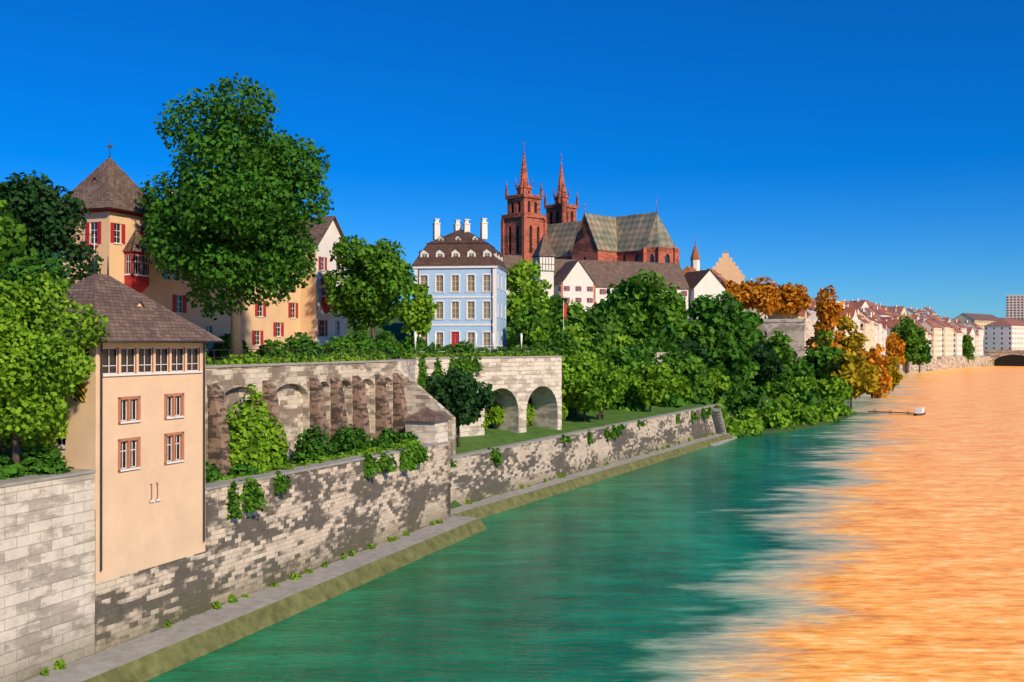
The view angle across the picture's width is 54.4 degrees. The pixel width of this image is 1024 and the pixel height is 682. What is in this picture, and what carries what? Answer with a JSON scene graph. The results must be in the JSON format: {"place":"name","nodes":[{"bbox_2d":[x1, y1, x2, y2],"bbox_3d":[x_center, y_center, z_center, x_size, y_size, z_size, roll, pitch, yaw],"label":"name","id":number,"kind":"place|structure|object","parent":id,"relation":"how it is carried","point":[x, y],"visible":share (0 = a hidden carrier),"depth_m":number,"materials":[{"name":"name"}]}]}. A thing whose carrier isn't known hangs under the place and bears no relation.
{"place":"outdoors","nodes":[
{"label":"outdoors","id":0,"kind":"place"},
{"bbox_2d":[0,352,683,517],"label":"terrace","id":1,"kind":"structure","parent":0,"point":[373,398],"depth_m":84.52,"materials":[{"name":"stone"}]},
{"bbox_2d":[0,198,35,287],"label":"tree","id":2,"kind":"object","parent":1,"relation":"on","point":[13,248],"visible":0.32,"depth_m":59.47,"materials":[{"name":"green plant"}]},
{"bbox_2d":[0,251,73,299],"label":"tree","id":3,"kind":"object","parent":1,"relation":"on","point":[20,268],"visible":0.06,"depth_m":57.68,"materials":[{"name":"green plant"}]},
{"bbox_2d":[0,170,103,283],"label":"tree","id":4,"kind":"object","parent":1,"relation":"on","point":[48,227],"depth_m":75.50,"materials":[{"name":"green plant"}]},
{"bbox_2d":[57,145,345,353],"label":"cream houses","id":5,"kind":"structure","parent":1,"relation":"on","point":[107,189],"depth_m":98.21,"materials":[{"name":"paint"}]},
{"bbox_2d":[135,72,334,357],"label":"linden","id":6,"kind":"object","parent":1,"relation":"on","point":[256,202],"depth_m":88.62,"materials":[{"name":"green plant"}]},
{"bbox_2d":[226,384,289,470],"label":"ivy","id":7,"kind":"object","parent":1,"relation":"on","point":[254,443],"visible":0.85,"depth_m":67.17,"materials":[{"name":"green plant"}]},
{"bbox_2d":[205,424,419,482],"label":"bushes","id":8,"kind":"object","parent":1,"relation":"on","point":[347,439],"visible":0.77,"depth_m":72.05,"materials":[{"name":"green plant"}]},
{"bbox_2d":[321,235,416,342],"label":"tree","id":9,"kind":"object","parent":1,"relation":"on","point":[387,274],"depth_m":113.95,"materials":[{"name":"green plant"}]},
{"bbox_2d":[206,330,545,359],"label":"terrace shrubs","id":10,"kind":"object","parent":1,"relation":"on","point":[336,344],"visible":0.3,"depth_m":109.07,"materials":[{"name":"green plant"}]},
{"bbox_2d":[206,351,558,364],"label":"hedge","id":11,"kind":"object","parent":1,"relation":"on","point":[289,357],"visible":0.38,"depth_m":81.67,"materials":[{"name":"green plant"}]},
{"bbox_2d":[206,329,578,359],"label":"terrace shrubs","id":12,"kind":"object","parent":1,"relation":"on","point":[364,344],"visible":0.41,"depth_m":113.58,"materials":[{"name":"green plant"}]},
{"bbox_2d":[398,283,439,338],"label":"tree","id":13,"kind":"object","parent":1,"relation":"on","point":[423,305],"depth_m":126.92,"materials":[{"name":"green plant"}]},
{"bbox_2d":[411,218,508,350],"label":"blue house","id":14,"kind":"structure","parent":1,"relation":"on","point":[459,272],"depth_m":135.87,"materials":[{"name":"paint"}]},
{"bbox_2d":[480,410,490,429],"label":"bush","id":15,"kind":"object","parent":1,"relation":"on","point":[486,423],"visible":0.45,"depth_m":111.06,"materials":[{"name":"green plant"}]},
{"bbox_2d":[488,403,505,428],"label":"bush","id":16,"kind":"object","parent":1,"relation":"on","point":[496,414],"depth_m":116.63,"materials":[{"name":"green plant"}]},
{"bbox_2d":[506,322,518,349],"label":"tree","id":17,"kind":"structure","parent":1,"relation":"on","point":[509,329],"depth_m":148.92,"materials":[{"name":"green plant"}]},
{"bbox_2d":[506,259,551,330],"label":"tree","id":18,"kind":"object","parent":1,"relation":"on","point":[519,276],"depth_m":149.90,"materials":[{"name":"green plant"}]},
{"bbox_2d":[508,301,551,343],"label":"tree","id":19,"kind":"object","parent":1,"relation":"on","point":[531,312],"visible":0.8,"depth_m":138.64,"materials":[{"name":"green plant"}]},
{"bbox_2d":[506,315,554,346],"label":"tree","id":20,"kind":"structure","parent":1,"relation":"on","point":[512,341],"depth_m":141.11,"materials":[{"name":"green plant"}]},
{"bbox_2d":[526,402,535,424],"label":"bush","id":21,"kind":"object","parent":1,"relation":"on","point":[530,412],"visible":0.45,"depth_m":121.91,"materials":[{"name":"green plant"}]},
{"bbox_2d":[523,326,554,352],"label":"tree","id":22,"kind":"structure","parent":1,"relation":"on","point":[538,332],"depth_m":134.57,"materials":[{"name":"green plant"}]},
{"bbox_2d":[543,303,586,332],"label":"tree","id":23,"kind":"object","parent":1,"relation":"on","point":[574,314],"depth_m":173.04,"materials":[{"name":"green plant"}]},
{"bbox_2d":[558,323,593,345],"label":"tree","id":24,"kind":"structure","parent":1,"relation":"on","point":[575,330],"depth_m":161.31,"materials":[{"name":"green plant"}]},
{"bbox_2d":[579,307,625,340],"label":"tree","id":25,"kind":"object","parent":1,"relation":"on","point":[609,324],"depth_m":173.76,"materials":[{"name":"green plant"}]},
{"bbox_2d":[601,333,652,362],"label":"tree","id":26,"kind":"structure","parent":1,"relation":"on","point":[624,340],"depth_m":169.85,"materials":[{"name":"green plant"}]},
{"bbox_2d":[621,341,664,367],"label":"tree","id":27,"kind":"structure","parent":1,"relation":"on","point":[637,351],"depth_m":163.84,"materials":[{"name":"green plant"}]},
{"bbox_2d":[0,0,1023,319],"label":"sky","id":28,"kind":"structure","parent":0,"point":[872,151],"materials":[{"name":"blue"}]},
{"bbox_2d":[95,315,984,547],"bbox_3d":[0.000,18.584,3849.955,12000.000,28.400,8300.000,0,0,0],"label":"ground","id":29,"kind":"structure","parent":0,"point":[395,326],"depth_m":154.64,"materials":[{"name":"green plant"}]},
{"bbox_2d":[0,403,736,681],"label":"quay","id":30,"kind":"structure","parent":29,"relation":"on","point":[315,516],"depth_m":62.94,"materials":[{"name":"stone"}]},
{"bbox_2d":[0,444,73,479],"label":"bush","id":31,"kind":"object","parent":30,"relation":"on","point":[32,462],"visible":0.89,"depth_m":46.62,"materials":[{"name":"green plant"}]},
{"bbox_2d":[0,271,110,476],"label":"tree","id":32,"kind":"object","parent":30,"relation":"on","point":[31,378],"depth_m":45.53,"materials":[{"name":"green plant"}]},
{"bbox_2d":[0,255,224,653],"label":"peach house","id":33,"kind":"structure","parent":30,"relation":"on","point":[135,429],"depth_m":51.57,"materials":[{"name":"paint"}]},
{"bbox_2d":[205,439,421,483],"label":"hedge","id":34,"kind":"object","parent":30,"relation":"on","point":[350,453],"visible":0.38,"depth_m":70.81,"materials":[{"name":"green plant"}]},
{"bbox_2d":[40,433,713,675],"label":"weeds","id":35,"kind":"object","parent":30,"relation":"on","point":[216,605],"visible":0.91,"depth_m":64.25,"materials":[{"name":"green plant"}]},
{"bbox_2d":[425,366,498,446],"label":"lawn tree","id":36,"kind":"object","parent":30,"relation":"on","point":[458,396],"depth_m":99.15,"materials":[{"name":"green plant"}]},
{"bbox_2d":[226,353,723,519],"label":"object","id":37,"kind":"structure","parent":30,"relation":"on","point":[414,455],"depth_m":77.78,"materials":[{"name":"green plant"}]},
{"bbox_2d":[563,355,576,415],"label":"tree","id":38,"kind":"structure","parent":30,"relation":"on","point":[564,398],"depth_m":137.83,"materials":[{"name":"green plant"}]},
{"bbox_2d":[567,407,602,414],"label":"lawn shrubs","id":39,"kind":"object","parent":30,"relation":"on","point":[569,411],"depth_m":145.35,"materials":[{"name":"green plant"}]},
{"bbox_2d":[562,349,630,421],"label":"tree","id":40,"kind":"object","parent":30,"relation":"on","point":[589,380],"depth_m":128.75,"materials":[{"name":"green plant"}]},
{"bbox_2d":[627,361,673,411],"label":"lawn tree","id":41,"kind":"object","parent":30,"relation":"on","point":[644,383],"depth_m":150.05,"materials":[{"name":"green plant"}]},
{"bbox_2d":[668,373,696,404],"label":"tree","id":42,"kind":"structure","parent":30,"relation":"on","point":[679,386],"depth_m":168.89,"materials":[{"name":"green plant"}]},
{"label":"young trunk","id":43,"kind":"object","parent":30,"relation":"on","visible":0},
{"bbox_2d":[562,401,567,420],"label":"bush","id":44,"kind":"object","parent":43,"relation":"attached to","point":[564,412],"visible":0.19,"depth_m":126.20,"materials":[{"name":"green plant"}]},
{"bbox_2d":[206,300,925,432],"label":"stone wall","id":45,"kind":"structure","parent":29,"relation":"on","point":[720,424],"depth_m":118.28,"materials":[{"name":"grey stone"}]},
{"bbox_2d":[668,355,707,391],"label":"lawn tree","id":46,"kind":"object","parent":29,"relation":"on","point":[689,369],"visible":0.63,"depth_m":176.44,"materials":[{"name":"green plant"}]},
{"bbox_2d":[568,303,824,418],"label":"slope undergrowth","id":47,"kind":"object","parent":29,"relation":"on","point":[733,394],"visible":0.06,"depth_m":206.24,"materials":[{"name":"green plant"}]},
{"bbox_2d":[547,319,562,337],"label":"tree","id":48,"kind":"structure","parent":47,"relation":"on","point":[554,326],"depth_m":150.45,"materials":[{"name":"green plant"}]},
{"bbox_2d":[558,300,592,321],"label":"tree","id":49,"kind":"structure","parent":47,"relation":"on","point":[582,311],"depth_m":212.97,"materials":[{"name":"green plant"}]},
{"bbox_2d":[574,330,639,402],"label":"tree","id":50,"kind":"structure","parent":47,"relation":"on","point":[612,352],"depth_m":148.84,"materials":[{"name":"green plant"}]},
{"bbox_2d":[617,355,646,394],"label":"tree","id":51,"kind":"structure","parent":47,"relation":"on","point":[637,360],"depth_m":159.12,"materials":[{"name":"green plant"}]},
{"bbox_2d":[676,302,690,330],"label":"tree","id":52,"kind":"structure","parent":47,"relation":"on","point":[687,311],"depth_m":226.02,"materials":[{"name":"green plant"}]},
{"bbox_2d":[676,351,713,402],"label":"tree","id":53,"kind":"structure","parent":47,"relation":"on","point":[699,359],"depth_m":187.57,"materials":[{"name":"green plant"}]},
{"bbox_2d":[685,377,727,410],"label":"tree","id":54,"kind":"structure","parent":47,"relation":"on","point":[707,391],"depth_m":183.62,"materials":[{"name":"green plant"}]},
{"bbox_2d":[708,367,730,397],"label":"lawn tree","id":55,"kind":"object","parent":47,"relation":"on","point":[721,380],"depth_m":188.84,"materials":[{"name":"green plant"}]},
{"bbox_2d":[739,361,759,383],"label":"tree","id":56,"kind":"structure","parent":47,"relation":"on","point":[753,373],"depth_m":232.80,"materials":[{"name":"green plant"}]},
{"bbox_2d":[750,379,771,396],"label":"tree","id":57,"kind":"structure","parent":47,"relation":"on","point":[768,383],"depth_m":243.89,"materials":[{"name":"green plant"}]},
{"bbox_2d":[781,361,793,367],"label":"tree","id":58,"kind":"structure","parent":47,"relation":"on","point":[789,363],"depth_m":269.71,"materials":[{"name":"green plant"}]},
{"bbox_2d":[721,396,852,437],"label":"bank shrubs","id":59,"kind":"object","parent":29,"relation":"on","point":[747,422],"visible":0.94,"depth_m":188.94,"materials":[{"name":"green plant"}]},
{"bbox_2d":[682,242,1023,372],"bbox_3d":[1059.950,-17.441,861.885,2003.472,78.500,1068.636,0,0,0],"label":"distant buildings","id":60,"kind":"structure","parent":29,"relation":"on","point":[1002,339],"depth_m":689.67,"materials":[{"name":"white paint"}]},
{"bbox_2d":[882,355,903,393],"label":"tree","id":61,"kind":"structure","parent":29,"relation":"on","point":[897,376],"depth_m":327.51,"materials":[{"name":"yellow plant"}]},
{"bbox_2d":[962,334,975,359],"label":"tree","id":62,"kind":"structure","parent":29,"relation":"on","point":[968,347],"depth_m":697.07,"materials":[{"name":"green plant"}]},
{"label":"trunk","id":63,"kind":"object","parent":29,"relation":"on","visible":0},
{"bbox_2d":[743,312,767,341],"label":"tree","id":64,"kind":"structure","parent":63,"relation":"attached to","point":[760,321],"depth_m":260.30,"materials":[{"name":"green plant"}]},
{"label":"trunk","id":65,"kind":"object","parent":29,"relation":"on","visible":0},
{"bbox_2d":[590,291,613,312],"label":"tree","id":66,"kind":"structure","parent":65,"relation":"attached to","point":[594,306],"depth_m":231.88,"materials":[{"name":"green plant"}]},
{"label":"trunk","id":67,"kind":"object","parent":29,"relation":"on","visible":0},
{"bbox_2d":[673,335,712,364],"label":"tree","id":68,"kind":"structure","parent":67,"relation":"on","point":[689,344],"depth_m":202.37,"materials":[{"name":"green plant"}]},
{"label":"trunk","id":69,"kind":"object","parent":29,"relation":"on","visible":0},
{"bbox_2d":[688,291,759,348],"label":"tree","id":70,"kind":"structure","parent":69,"relation":"on","point":[722,313],"depth_m":227.47,"materials":[{"name":"green plant"}]},
{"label":"trunk","id":71,"kind":"object","parent":29,"relation":"on","visible":0},
{"bbox_2d":[546,294,570,310],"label":"tree","id":72,"kind":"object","parent":71,"relation":"on","point":[559,301],"depth_m":224.06,"materials":[{"name":"green plant"}]},
{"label":"trunk","id":73,"kind":"object","parent":29,"relation":"on","visible":0},
{"bbox_2d":[789,355,819,382],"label":"tree","id":74,"kind":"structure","parent":73,"relation":"on","point":[802,366],"depth_m":276.32,"materials":[{"name":"green plant"}]},
{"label":"trunk","id":75,"kind":"object","parent":29,"relation":"on","visible":0},
{"bbox_2d":[817,377,852,402],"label":"bush","id":76,"kind":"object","parent":75,"relation":"on","point":[833,387],"depth_m":243.46,"materials":[{"name":"green plant"}]},
{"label":"trunk","id":77,"kind":"object","parent":29,"relation":"on","visible":0},
{"bbox_2d":[794,376,819,394],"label":"tree","id":78,"kind":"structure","parent":77,"relation":"on","point":[807,381],"depth_m":268.30,"materials":[{"name":"green plant"}]},
{"bbox_2d":[145,366,1023,681],"bbox_3d":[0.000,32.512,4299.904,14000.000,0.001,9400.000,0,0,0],"label":"water","id":79,"kind":"structure","parent":0,"point":[865,544],"depth_m":68.46,"materials":[{"name":"teal liquid"}]},
{"bbox_2d":[604,298,651,339],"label":"tree","id":80,"kind":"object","parent":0,"point":[635,319],"depth_m":198.10,"materials":[{"name":"green plant"}]},
{"bbox_2d":[597,269,688,344],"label":"tree","id":81,"kind":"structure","parent":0,"point":[663,307],"depth_m":201.71,"materials":[{"name":"green plant"}]},
{"bbox_2d":[503,235,816,360],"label":"houses","id":82,"kind":"structure","parent":0,"point":[586,282],"depth_m":325.59,"materials":[{"name":"white paint"}]},
{"bbox_2d":[501,143,679,271],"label":"cathedral","id":83,"kind":"structure","parent":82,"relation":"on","point":[526,225],"depth_m":370.11,"materials":[{"name":"red stone"}]},
{"bbox_2d":[721,280,750,305],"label":"tree","id":84,"kind":"object","parent":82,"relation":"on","point":[734,290],"visible":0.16,"depth_m":340.95,"materials":[{"name":"orange plant"}]},
{"bbox_2d":[739,276,782,315],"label":"tree","id":85,"kind":"object","parent":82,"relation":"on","point":[765,297],"depth_m":346.92,"materials":[{"name":"orange plant"}]},
{"bbox_2d":[774,282,811,318],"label":"tree","id":86,"kind":"object","parent":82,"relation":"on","point":[797,296],"depth_m":352.72,"materials":[{"name":"orange plant"}]},
{"bbox_2d":[804,285,850,352],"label":"tree","id":87,"kind":"object","parent":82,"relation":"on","point":[828,312],"depth_m":303.40,"materials":[{"name":"orange plant"}]},
{"bbox_2d":[835,314,869,352],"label":"tree","id":88,"kind":"object","parent":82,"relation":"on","point":[853,342],"depth_m":307.35,"materials":[{"name":"yellow plant"}]},
{"bbox_2d":[635,323,697,364],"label":"tree","id":89,"kind":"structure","parent":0,"point":[667,344],"depth_m":189.82,"materials":[{"name":"green plant"}]},
{"bbox_2d":[682,320,716,365],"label":"tree","id":90,"kind":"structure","parent":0,"point":[696,330],"depth_m":212.74,"materials":[{"name":"green plant"}]},
{"bbox_2d":[704,330,755,386],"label":"tree","id":91,"kind":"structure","parent":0,"point":[730,360],"depth_m":211.86,"materials":[{"name":"green plant"}]},
{"bbox_2d":[747,340,784,395],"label":"tree","id":92,"kind":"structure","parent":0,"point":[770,365],"depth_m":236.98,"materials":[{"name":"green plant"}]},
{"bbox_2d":[765,330,797,384],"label":"tree","id":93,"kind":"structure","parent":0,"point":[780,345],"depth_m":265.79,"materials":[{"name":"green plant"}]},
{"bbox_2d":[767,377,796,397],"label":"tree","id":94,"kind":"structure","parent":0,"point":[780,385],"depth_m":260.34,"materials":[{"name":"green plant"}]},
{"bbox_2d":[805,329,845,381],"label":"tree","id":95,"kind":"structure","parent":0,"point":[822,355],"depth_m":284.53,"materials":[{"name":"green plant"}]},
{"bbox_2d":[826,349,882,406],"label":"tree","id":96,"kind":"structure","parent":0,"point":[854,372],"depth_m":247.51,"materials":[{"name":"yellow plant"}]},
{"bbox_2d":[856,343,892,397],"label":"tree","id":97,"kind":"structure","parent":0,"point":[875,356],"depth_m":297.46,"materials":[{"name":"orange plant"}]},
{"bbox_2d":[885,332,905,365],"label":"tree","id":98,"kind":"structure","parent":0,"point":[895,346],"depth_m":537.31,"materials":[{"name":"orange plant"}]},
{"bbox_2d":[890,316,925,372],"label":"tree","id":99,"kind":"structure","parent":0,"point":[912,334],"depth_m":556.54,"materials":[{"name":"green plant"}]},
{"bbox_2d":[910,337,931,372],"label":"tree","id":100,"kind":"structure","parent":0,"point":[926,356],"depth_m":571.41,"materials":[{"name":"green plant"}]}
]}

